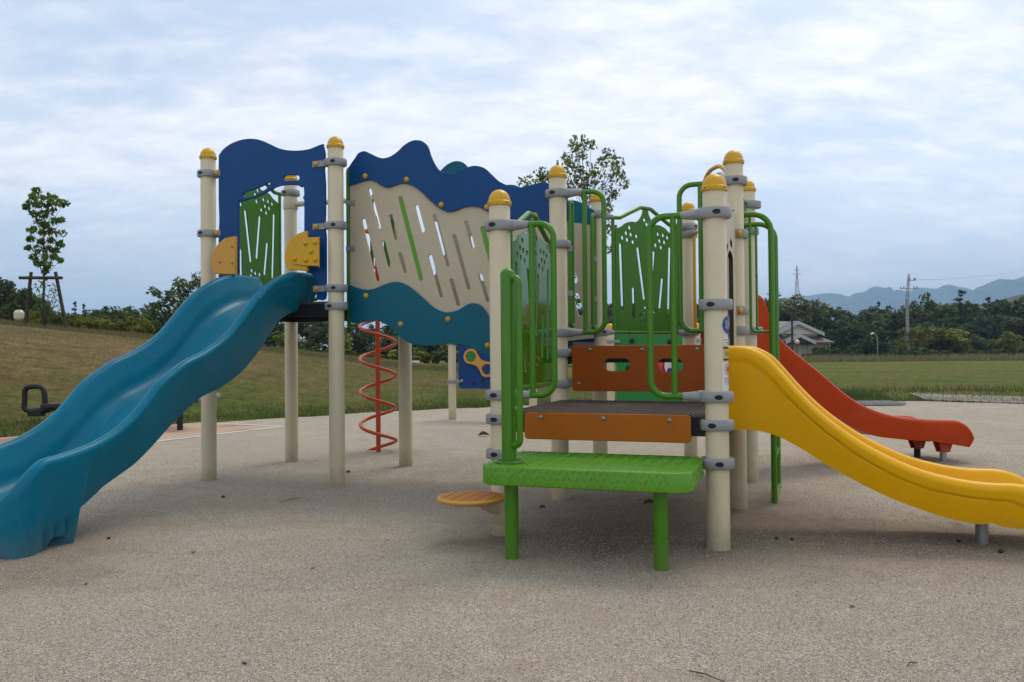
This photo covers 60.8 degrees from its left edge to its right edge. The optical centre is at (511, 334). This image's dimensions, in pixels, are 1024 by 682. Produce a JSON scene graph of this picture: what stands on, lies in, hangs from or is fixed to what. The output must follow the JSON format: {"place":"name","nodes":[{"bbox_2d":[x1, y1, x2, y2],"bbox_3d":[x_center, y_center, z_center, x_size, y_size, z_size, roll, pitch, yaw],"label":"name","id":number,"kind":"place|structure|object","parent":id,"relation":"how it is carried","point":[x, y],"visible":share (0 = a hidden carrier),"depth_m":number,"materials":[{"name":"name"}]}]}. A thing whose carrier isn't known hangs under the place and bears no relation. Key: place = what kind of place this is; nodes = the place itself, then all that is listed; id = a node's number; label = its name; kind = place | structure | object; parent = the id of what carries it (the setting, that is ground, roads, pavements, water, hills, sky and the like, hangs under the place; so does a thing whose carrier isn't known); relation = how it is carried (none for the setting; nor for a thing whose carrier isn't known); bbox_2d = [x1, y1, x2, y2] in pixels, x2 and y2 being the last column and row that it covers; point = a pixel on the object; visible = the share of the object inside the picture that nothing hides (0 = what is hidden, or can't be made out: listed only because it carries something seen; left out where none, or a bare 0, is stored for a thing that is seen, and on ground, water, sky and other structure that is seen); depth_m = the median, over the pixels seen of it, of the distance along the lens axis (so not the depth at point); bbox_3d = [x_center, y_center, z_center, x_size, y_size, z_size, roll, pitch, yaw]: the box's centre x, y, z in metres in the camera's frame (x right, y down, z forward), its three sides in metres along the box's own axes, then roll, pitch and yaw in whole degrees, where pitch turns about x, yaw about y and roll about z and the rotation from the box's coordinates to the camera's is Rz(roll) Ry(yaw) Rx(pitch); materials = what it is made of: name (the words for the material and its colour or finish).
{"place":"outdoors","nodes":[
{"label":"outdoors","id":0,"kind":"place"},
{"bbox_2d":[0,423,278,443],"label":"tiled paving","id":1,"kind":"structure","parent":0,"point":[191,430],"depth_m":10.98,"materials":[{"name":"tile"}]},
{"bbox_2d":[21,384,219,429],"bbox_3d":[-4.959,0.936,11.061,2.536,0.652,0.280,-1,-1,1],"label":"exercise bench","id":2,"kind":"object","parent":1,"relation":"on","point":[44,408],"visible":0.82,"depth_m":11.05,"materials":[{"name":"black metal"}]},
{"bbox_2d":[156,426,283,441],"bbox_3d":[-3.981,1.175,9.571,0.060,0.001,4.200,-1,-1,28],"label":"white line","id":3,"kind":"object","parent":1,"relation":"on","point":[220,433],"visible":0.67,"depth_m":10.62,"materials":[{"name":"paint"}]},
{"bbox_2d":[0,318,457,370],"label":"crest grass","id":4,"kind":"structure","parent":0,"point":[112,332],"depth_m":24.40,"materials":[{"name":"green plant"}]},
{"bbox_2d":[0,401,1023,681],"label":"gravel ground","id":5,"kind":"structure","parent":0,"point":[440,439],"depth_m":3.85,"materials":[{"name":"beige gravel"}]},
{"bbox_2d":[0,136,1023,570],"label":"play structure","id":6,"kind":"object","parent":5,"relation":"on","point":[742,376],"visible":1,"depth_m":5.57,"materials":[{"name":"beige paint"}]},
{"bbox_2d":[447,323,700,419],"bbox_3d":[0.713,0.567,11.660,3.562,1.410,0.431,-1,-1,21],"label":"play panel station","id":7,"kind":"object","parent":5,"relation":"on","point":[474,368],"visible":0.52,"depth_m":12.18,"materials":[{"name":"beige paint"}]},
{"bbox_2d":[856,400,905,404],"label":"curb","id":8,"kind":"structure","parent":5,"relation":"on","point":[884,402],"depth_m":14.43,"materials":[{"name":"concrete"}]},
{"bbox_2d":[0,323,1023,437],"bbox_3d":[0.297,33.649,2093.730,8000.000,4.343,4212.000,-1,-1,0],"label":"grass ground","id":9,"kind":"structure","parent":0,"point":[933,374],"depth_m":17.05,"materials":[{"name":"green plant"}]},
{"bbox_2d":[0,279,19,319],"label":"broadleaf tree","id":10,"kind":"object","parent":9,"relation":"on","point":[5,290],"visible":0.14,"depth_m":47.39,"materials":[{"name":"green plant"}]},
{"bbox_2d":[14,310,23,321],"bbox_3d":[-14.975,-0.504,26.514,0.277,0.511,0.277,0,-1,-22],"label":"garden lamp","id":11,"kind":"object","parent":9,"relation":"on","point":[18,315],"visible":0.7,"depth_m":26.41,"materials":[{"name":"white plastic"}]},
{"bbox_2d":[0,287,46,323],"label":"broadleaf tree","id":12,"kind":"object","parent":9,"relation":"on","point":[18,300],"visible":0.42,"depth_m":45.15,"materials":[{"name":"green plant"}]},
{"bbox_2d":[28,311,49,324],"bbox_3d":[-14.390,-0.524,26.607,0.626,0.507,0.636,0,-1,-27],"label":"shrub","id":13,"kind":"object","parent":9,"relation":"on","point":[32,318],"visible":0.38,"depth_m":26.45,"materials":[{"name":"green plant"}]},
{"bbox_2d":[18,272,67,329],"bbox_3d":[-13.149,-0.815,24.577,1.390,1.949,0.187,-1,-1,0],"label":"tree stake frame","id":14,"kind":"object","parent":9,"relation":"on","point":[30,277],"visible":0.77,"depth_m":24.58,"materials":[{"name":"brown wood"}]},
{"bbox_2d":[21,187,70,314],"bbox_3d":[-13.416,-2.240,25.056,1.463,4.179,0.824,-1,-1,0],"label":"young tree","id":15,"kind":"object","parent":9,"relation":"on","point":[44,225],"visible":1,"depth_m":24.98,"materials":[{"name":"green plant"}]},
{"bbox_2d":[31,275,61,327],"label":"sapling shoots","id":16,"kind":"object","parent":9,"relation":"on","point":[44,318],"visible":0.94,"depth_m":24.68,"materials":[{"name":"green plant"}]},
{"bbox_2d":[48,313,62,324],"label":"shrub","id":17,"kind":"object","parent":9,"relation":"on","point":[57,319],"visible":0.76,"depth_m":26.91,"materials":[{"name":"green plant"}]},
{"bbox_2d":[62,315,77,326],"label":"shrub","id":18,"kind":"object","parent":9,"relation":"on","point":[70,320],"visible":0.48,"depth_m":27.51,"materials":[{"name":"green plant"}]},
{"bbox_2d":[73,315,92,328],"bbox_3d":[-13.054,-0.375,26.546,0.549,0.470,0.587,-1,-1,6],"label":"shrub","id":19,"kind":"object","parent":9,"relation":"on","point":[82,322],"visible":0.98,"depth_m":26.47,"materials":[{"name":"green plant"}]},
{"bbox_2d":[69,313,107,329],"bbox_3d":[-25.141,0.109,51.597,2.564,2.910,2.346,0,-1,-22],"label":"broadleaf tree","id":20,"kind":"object","parent":9,"relation":"on","point":[97,315],"visible":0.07,"depth_m":51.62,"materials":[{"name":"green plant"}]},
{"bbox_2d":[90,318,113,329],"bbox_3d":[-12.658,-0.340,26.953,0.766,0.412,0.747,0,-1,-16],"label":"shrub","id":21,"kind":"object","parent":9,"relation":"on","point":[100,323],"visible":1,"depth_m":26.79,"materials":[{"name":"green plant"}]},
{"bbox_2d":[93,309,122,330],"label":"broadleaf tree","id":22,"kind":"object","parent":9,"relation":"on","point":[117,315],"visible":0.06,"depth_m":52.46,"materials":[{"name":"green plant"}]},
{"bbox_2d":[96,306,121,318],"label":"broadleaf tree","id":23,"kind":"object","parent":9,"relation":"on","point":[107,309],"visible":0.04,"depth_m":56.84,"materials":[{"name":"green plant"}]},
{"bbox_2d":[111,307,138,330],"bbox_3d":[-24.949,-0.050,56.219,3.075,3.620,3.246,-1,-1,8],"label":"broadleaf tree","id":24,"kind":"object","parent":9,"relation":"on","point":[119,311],"visible":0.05,"depth_m":55.07,"materials":[{"name":"green plant"}]},
{"bbox_2d":[113,316,141,332],"bbox_3d":[-11.904,-0.313,26.983,0.795,0.604,0.782,0,-1,-2],"label":"shrub","id":25,"kind":"object","parent":9,"relation":"on","point":[130,320],"visible":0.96,"depth_m":26.88,"materials":[{"name":"green plant"}]},
{"bbox_2d":[115,305,163,334],"bbox_3d":[-22.794,-0.066,53.270,2.823,3.463,3.045,0,-1,-1],"label":"broadleaf tree","id":26,"kind":"object","parent":9,"relation":"on","point":[124,316],"visible":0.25,"depth_m":52.41,"materials":[{"name":"green plant"}]},
{"bbox_2d":[133,318,154,333],"bbox_3d":[-11.870,-0.271,28.061,0.728,0.577,0.784,0,-1,-3],"label":"shrub","id":27,"kind":"object","parent":9,"relation":"on","point":[147,325],"visible":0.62,"depth_m":28.02,"materials":[{"name":"green plant"}]},
{"bbox_2d":[144,320,161,334],"bbox_3d":[-11.796,-0.225,28.789,0.687,0.557,0.740,-1,-1,5],"label":"shrub","id":28,"kind":"object","parent":9,"relation":"on","point":[155,324],"visible":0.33,"depth_m":28.75,"materials":[{"name":"green plant"}]},
{"bbox_2d":[142,310,172,325],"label":"broadleaf tree","id":29,"kind":"object","parent":9,"relation":"on","point":[162,321],"visible":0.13,"depth_m":54.03,"materials":[{"name":"green plant"}]},
{"bbox_2d":[139,271,200,320],"bbox_3d":[-13.712,-1.010,36.017,3.050,3.094,2.389,-1,-1,0],"label":"broadleaf tree","id":30,"kind":"object","parent":9,"relation":"on","point":[183,295],"visible":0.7,"depth_m":35.87,"materials":[{"name":"green plant"}]},
{"bbox_2d":[264,322,298,347],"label":"broadleaf tree","id":31,"kind":"object","parent":9,"relation":"on","point":[278,327],"visible":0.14,"depth_m":70.55,"materials":[{"name":"green plant"}]},
{"bbox_2d":[268,331,298,347],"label":"broadleaf tree","id":32,"kind":"object","parent":9,"relation":"on","point":[272,340],"visible":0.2,"depth_m":56.17,"materials":[{"name":"green plant"}]},
{"bbox_2d":[273,332,309,348],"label":"broadleaf tree","id":33,"kind":"object","parent":9,"relation":"on","point":[280,338],"visible":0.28,"depth_m":54.91,"materials":[{"name":"green plant"}]},
{"bbox_2d":[282,322,319,344],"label":"broadleaf tree","id":34,"kind":"object","parent":9,"relation":"on","point":[301,325],"visible":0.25,"depth_m":66.69,"materials":[{"name":"green plant"}]},
{"bbox_2d":[298,327,328,350],"bbox_3d":[-12.578,0.644,54.698,2.476,2.296,2.346,-1,-1,11],"label":"broadleaf tree","id":35,"kind":"object","parent":9,"relation":"on","point":[316,337],"visible":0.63,"depth_m":54.52,"materials":[{"name":"green plant"}]},
{"bbox_2d":[302,347,328,352],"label":"shrub","id":36,"kind":"object","parent":9,"relation":"on","point":[315,349],"visible":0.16,"depth_m":48.06,"materials":[{"name":"green plant"}]},
{"bbox_2d":[306,322,328,349],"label":"broadleaf tree","id":37,"kind":"object","parent":9,"relation":"on","point":[315,326],"visible":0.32,"depth_m":64.65,"materials":[{"name":"green plant"}]},
{"bbox_2d":[324,333,354,353],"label":"broadleaf tree","id":38,"kind":"object","parent":9,"relation":"on","point":[347,341],"visible":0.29,"depth_m":54.13,"materials":[{"name":"green plant"}]},
{"bbox_2d":[344,332,370,353],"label":"broadleaf tree","id":39,"kind":"object","parent":9,"relation":"on","point":[360,341],"visible":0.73,"depth_m":55.58,"materials":[{"name":"green plant"}]},
{"bbox_2d":[344,323,372,353],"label":"broadleaf tree","id":40,"kind":"object","parent":9,"relation":"on","point":[348,328],"visible":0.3,"depth_m":69.97,"materials":[{"name":"green plant"}]},
{"bbox_2d":[355,323,382,352],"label":"broadleaf tree","id":41,"kind":"object","parent":9,"relation":"on","point":[371,328],"visible":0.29,"depth_m":70.44,"materials":[{"name":"green plant"}]},
{"bbox_2d":[365,333,395,355],"bbox_3d":[-8.875,0.938,59.546,2.076,2.138,1.978,0,-1,-36],"label":"broadleaf tree","id":42,"kind":"object","parent":9,"relation":"on","point":[372,347],"visible":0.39,"depth_m":59.32,"materials":[{"name":"green plant"}]},
{"bbox_2d":[380,323,394,351],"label":"broadleaf tree","id":43,"kind":"object","parent":9,"relation":"on","point":[386,331],"visible":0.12,"depth_m":68.45,"materials":[{"name":"green plant"}]},
{"bbox_2d":[380,336,413,353],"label":"broadleaf tree","id":44,"kind":"object","parent":9,"relation":"on","point":[390,343],"visible":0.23,"depth_m":59.22,"materials":[{"name":"green plant"}]},
{"bbox_2d":[387,347,427,360],"bbox_3d":[-5.524,1.036,45.994,2.193,0.834,2.249,-1,-1,2],"label":"shrub","id":45,"kind":"object","parent":9,"relation":"on","point":[417,354],"visible":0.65,"depth_m":45.58,"materials":[{"name":"green plant"}]},
{"bbox_2d":[418,351,432,362],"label":"shrub","id":46,"kind":"object","parent":9,"relation":"on","point":[425,359],"visible":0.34,"depth_m":48.20,"materials":[{"name":"green plant"}]},
{"bbox_2d":[417,345,440,363],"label":"broadleaf tree","id":47,"kind":"object","parent":9,"relation":"on","point":[430,349],"visible":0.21,"depth_m":56.37,"materials":[{"name":"green plant"}]},
{"bbox_2d":[427,348,457,363],"bbox_3d":[-3.558,1.125,46.491,1.742,0.833,1.787,0,-1,-41],"label":"shrub","id":48,"kind":"object","parent":9,"relation":"on","point":[439,356],"visible":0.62,"depth_m":46.02,"materials":[{"name":"green plant"}]},
{"bbox_2d":[0,393,1023,437],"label":"grass edge","id":49,"kind":"object","parent":9,"relation":"on","point":[459,405],"depth_m":13.97,"materials":[{"name":"green plant"}]},
{"bbox_2d":[516,134,629,312],"bbox_3d":[1.542,-1.766,21.037,2.852,6.114,1.554,-1,-1,0],"label":"slender tree","id":50,"kind":"object","parent":9,"relation":"on","point":[542,177],"visible":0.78,"depth_m":21.00,"materials":[{"name":"green plant"}]},
{"bbox_2d":[787,312,797,350],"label":"utility pole","id":51,"kind":"object","parent":9,"relation":"on","point":[791,313],"visible":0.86,"depth_m":97.94,"materials":[{"name":"grey concrete"}]},
{"bbox_2d":[764,293,830,323],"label":"broadleaf tree","id":52,"kind":"object","parent":9,"relation":"on","point":[784,313],"visible":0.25,"depth_m":117.22,"materials":[{"name":"green plant"}]},
{"bbox_2d":[779,321,834,356],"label":"house","id":53,"kind":"structure","parent":9,"relation":"on","point":[806,336],"depth_m":103.99,"materials":[{"name":"white paint"}]},
{"bbox_2d":[783,296,834,336],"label":"broadleaf tree","id":54,"kind":"object","parent":9,"relation":"on","point":[815,312],"visible":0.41,"depth_m":115.70,"materials":[{"name":"green plant"}]},
{"bbox_2d":[811,346,831,353],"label":"shrub","id":55,"kind":"object","parent":9,"relation":"on","point":[816,349],"visible":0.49,"depth_m":101.28,"materials":[{"name":"green plant"}]},
{"bbox_2d":[822,309,842,349],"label":"broadleaf tree","id":56,"kind":"object","parent":9,"relation":"on","point":[836,314],"visible":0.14,"depth_m":124.48,"materials":[{"name":"green plant"}]},
{"bbox_2d":[802,353,864,357],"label":"garden wall","id":57,"kind":"structure","parent":9,"relation":"on","point":[847,354],"depth_m":98.82,"materials":[{"name":"stone"}]},
{"bbox_2d":[822,306,856,345],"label":"broadleaf tree","id":58,"kind":"object","parent":9,"relation":"on","point":[843,312],"visible":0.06,"depth_m":131.00,"materials":[{"name":"green plant"}]},
{"bbox_2d":[831,324,849,351],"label":"broadleaf tree","id":59,"kind":"object","parent":9,"relation":"on","point":[839,332],"visible":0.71,"depth_m":112.08,"materials":[{"name":"green plant"}]},
{"bbox_2d":[823,309,866,348],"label":"broadleaf tree","id":60,"kind":"object","parent":9,"relation":"on","point":[853,316],"visible":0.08,"depth_m":130.53,"materials":[{"name":"green plant"}]},
{"bbox_2d":[832,317,861,350],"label":"broadleaf tree","id":61,"kind":"object","parent":9,"relation":"on","point":[842,322],"visible":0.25,"depth_m":116.84,"materials":[{"name":"green plant"}]},
{"bbox_2d":[842,319,870,349],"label":"broadleaf tree","id":62,"kind":"object","parent":9,"relation":"on","point":[848,330],"visible":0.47,"depth_m":110.25,"materials":[{"name":"green plant"}]},
{"bbox_2d":[847,310,875,344],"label":"broadleaf tree","id":63,"kind":"object","parent":9,"relation":"on","point":[870,318],"visible":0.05,"depth_m":128.93,"materials":[{"name":"green plant"}]},
{"bbox_2d":[859,305,893,320],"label":"broadleaf tree","id":64,"kind":"object","parent":9,"relation":"on","point":[880,310],"visible":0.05,"depth_m":132.90,"materials":[{"name":"green plant"}]},
{"bbox_2d":[857,324,896,354],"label":"broadleaf tree","id":65,"kind":"object","parent":9,"relation":"on","point":[869,342],"visible":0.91,"depth_m":99.00,"materials":[{"name":"green plant"}]},
{"bbox_2d":[861,318,901,347],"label":"broadleaf tree","id":66,"kind":"object","parent":9,"relation":"on","point":[882,323],"visible":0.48,"depth_m":107.12,"materials":[{"name":"green plant"}]},
{"bbox_2d":[861,313,901,342],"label":"broadleaf tree","id":67,"kind":"object","parent":9,"relation":"on","point":[884,316],"visible":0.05,"depth_m":112.26,"materials":[{"name":"green plant"}]},
{"bbox_2d":[886,346,912,357],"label":"shrub","id":68,"kind":"object","parent":9,"relation":"on","point":[901,351],"visible":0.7,"depth_m":93.58,"materials":[{"name":"green plant"}]},
{"bbox_2d":[889,327,927,356],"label":"broadleaf tree","id":69,"kind":"object","parent":9,"relation":"on","point":[918,332],"visible":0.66,"depth_m":97.81,"materials":[{"name":"green plant"}]},
{"bbox_2d":[900,274,917,349],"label":"utility pole","id":70,"kind":"object","parent":9,"relation":"on","point":[909,279],"visible":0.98,"depth_m":97.95,"materials":[{"name":"concrete"}]},
{"bbox_2d":[886,310,935,342],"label":"broadleaf tree","id":71,"kind":"object","parent":9,"relation":"on","point":[898,321],"visible":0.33,"depth_m":108.05,"materials":[{"name":"green plant"}]},
{"bbox_2d":[905,346,934,356],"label":"shrub","id":72,"kind":"object","parent":9,"relation":"on","point":[922,350],"visible":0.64,"depth_m":93.65,"materials":[{"name":"green plant"}]},
{"bbox_2d":[900,292,941,327],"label":"broadleaf tree","id":73,"kind":"object","parent":9,"relation":"on","point":[932,309],"visible":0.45,"depth_m":118.06,"materials":[{"name":"green plant"}]},
{"bbox_2d":[904,326,947,353],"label":"broadleaf tree","id":74,"kind":"object","parent":9,"relation":"on","point":[938,332],"visible":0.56,"depth_m":99.52,"materials":[{"name":"green plant"}]},
{"bbox_2d":[928,341,951,352],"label":"broadleaf tree","id":75,"kind":"object","parent":9,"relation":"on","point":[944,346],"visible":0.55,"depth_m":100.42,"materials":[{"name":"green plant"}]},
{"bbox_2d":[923,317,964,334],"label":"broadleaf tree","id":76,"kind":"object","parent":9,"relation":"on","point":[946,322],"visible":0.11,"depth_m":114.94,"materials":[{"name":"green plant"}]},
{"bbox_2d":[935,350,954,357],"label":"shrub","id":77,"kind":"object","parent":9,"relation":"on","point":[945,352],"visible":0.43,"depth_m":94.57,"materials":[{"name":"plant"}]},
{"bbox_2d":[936,328,973,353],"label":"broadleaf tree","id":78,"kind":"object","parent":9,"relation":"on","point":[954,334],"visible":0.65,"depth_m":100.18,"materials":[{"name":"green plant"}]},
{"bbox_2d":[937,302,975,335],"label":"broadleaf tree","id":79,"kind":"object","parent":9,"relation":"on","point":[946,308],"visible":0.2,"depth_m":130.13,"materials":[{"name":"green plant"}]},
{"bbox_2d":[944,322,974,350],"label":"broadleaf tree","id":80,"kind":"object","parent":9,"relation":"on","point":[965,326],"visible":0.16,"depth_m":106.11,"materials":[{"name":"green plant"}]},
{"bbox_2d":[940,289,981,335],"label":"pine tree","id":81,"kind":"object","parent":9,"relation":"on","point":[961,311],"visible":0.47,"depth_m":119.74,"materials":[{"name":"green plant"}]},
{"bbox_2d":[949,337,973,354],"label":"broadleaf tree","id":82,"kind":"object","parent":9,"relation":"on","point":[966,348],"visible":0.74,"depth_m":99.35,"materials":[{"name":"green plant"}]},
{"bbox_2d":[957,300,988,330],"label":"broadleaf tree","id":83,"kind":"object","parent":9,"relation":"on","point":[978,312],"visible":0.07,"depth_m":130.47,"materials":[{"name":"green plant"}]},
{"bbox_2d":[966,312,981,344],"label":"broadleaf tree","id":84,"kind":"object","parent":9,"relation":"on","point":[970,318],"visible":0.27,"depth_m":115.18,"materials":[{"name":"green plant"}]},
{"bbox_2d":[965,335,992,351],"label":"broadleaf tree","id":85,"kind":"object","parent":9,"relation":"on","point":[984,345],"visible":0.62,"depth_m":100.64,"materials":[{"name":"green plant"}]},
{"bbox_2d":[975,297,994,334],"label":"pine tree","id":86,"kind":"object","parent":9,"relation":"on","point":[988,311],"visible":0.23,"depth_m":125.00,"materials":[{"name":"green plant"}]},
{"bbox_2d":[971,314,1005,348],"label":"broadleaf tree","id":87,"kind":"object","parent":9,"relation":"on","point":[988,328],"visible":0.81,"depth_m":105.94,"materials":[{"name":"green plant"}]},
{"bbox_2d":[967,299,1014,321],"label":"broadleaf tree","id":88,"kind":"object","parent":9,"relation":"on","point":[976,307],"visible":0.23,"depth_m":127.14,"materials":[{"name":"green plant"}]},
{"bbox_2d":[984,301,1023,326],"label":"broadleaf tree","id":89,"kind":"object","parent":9,"relation":"on","point":[998,307],"visible":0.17,"depth_m":125.95,"materials":[{"name":"green plant"}]},
{"bbox_2d":[993,316,1023,351],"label":"broadleaf tree","id":90,"kind":"object","parent":9,"relation":"on","point":[1019,330],"visible":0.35,"depth_m":108.64,"materials":[{"name":"green plant"}]},
{"bbox_2d":[995,331,1023,353],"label":"broadleaf tree","id":91,"kind":"object","parent":9,"relation":"on","point":[1014,340],"visible":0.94,"depth_m":100.39,"materials":[{"name":"green plant"}]},
{"bbox_2d":[1000,296,1023,316],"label":"broadleaf tree","id":92,"kind":"object","parent":9,"relation":"on","point":[1019,302],"visible":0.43,"depth_m":125.89,"materials":[{"name":"green plant"}]},
{"bbox_2d":[1000,300,1023,318],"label":"broadleaf tree","id":93,"kind":"object","parent":9,"relation":"on","point":[1014,308],"visible":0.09,"depth_m":125.31,"materials":[{"name":"green plant"}]},
{"bbox_2d":[0,0,1023,348],"label":"sky","id":94,"kind":"structure","parent":0,"point":[880,143],"materials":[{"name":"white"}]},
{"bbox_2d":[779,285,972,345],"bbox_3d":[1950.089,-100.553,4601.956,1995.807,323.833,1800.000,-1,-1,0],"label":"mountains","id":95,"kind":"structure","parent":0,"point":[855,303],"depth_m":4406.65,"materials":[{"name":"blue"}]},
{"bbox_2d":[800,352,1023,361],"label":"tall grass","id":96,"kind":"structure","parent":0,"point":[926,357],"depth_m":88.72,"materials":[{"name":"green plant"}]},
{"bbox_2d":[835,381,1023,398],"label":"rough grass","id":97,"kind":"structure","parent":0,"point":[855,392],"depth_m":17.98,"materials":[{"name":"green plant"}]},
{"bbox_2d":[910,393,1023,403],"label":"stone paving","id":98,"kind":"structure","parent":0,"point":[982,398],"depth_m":15.71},
{"bbox_2d":[941,294,1023,315],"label":"hills","id":99,"kind":"structure","parent":0,"point":[1010,299],"depth_m":325.62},
{"bbox_2d":[949,277,1023,304],"bbox_3d":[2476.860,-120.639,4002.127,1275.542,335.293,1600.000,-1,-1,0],"label":"mountains","id":100,"kind":"structure","parent":0,"point":[999,289],"depth_m":3889.47,"materials":[{"name":"blue"}]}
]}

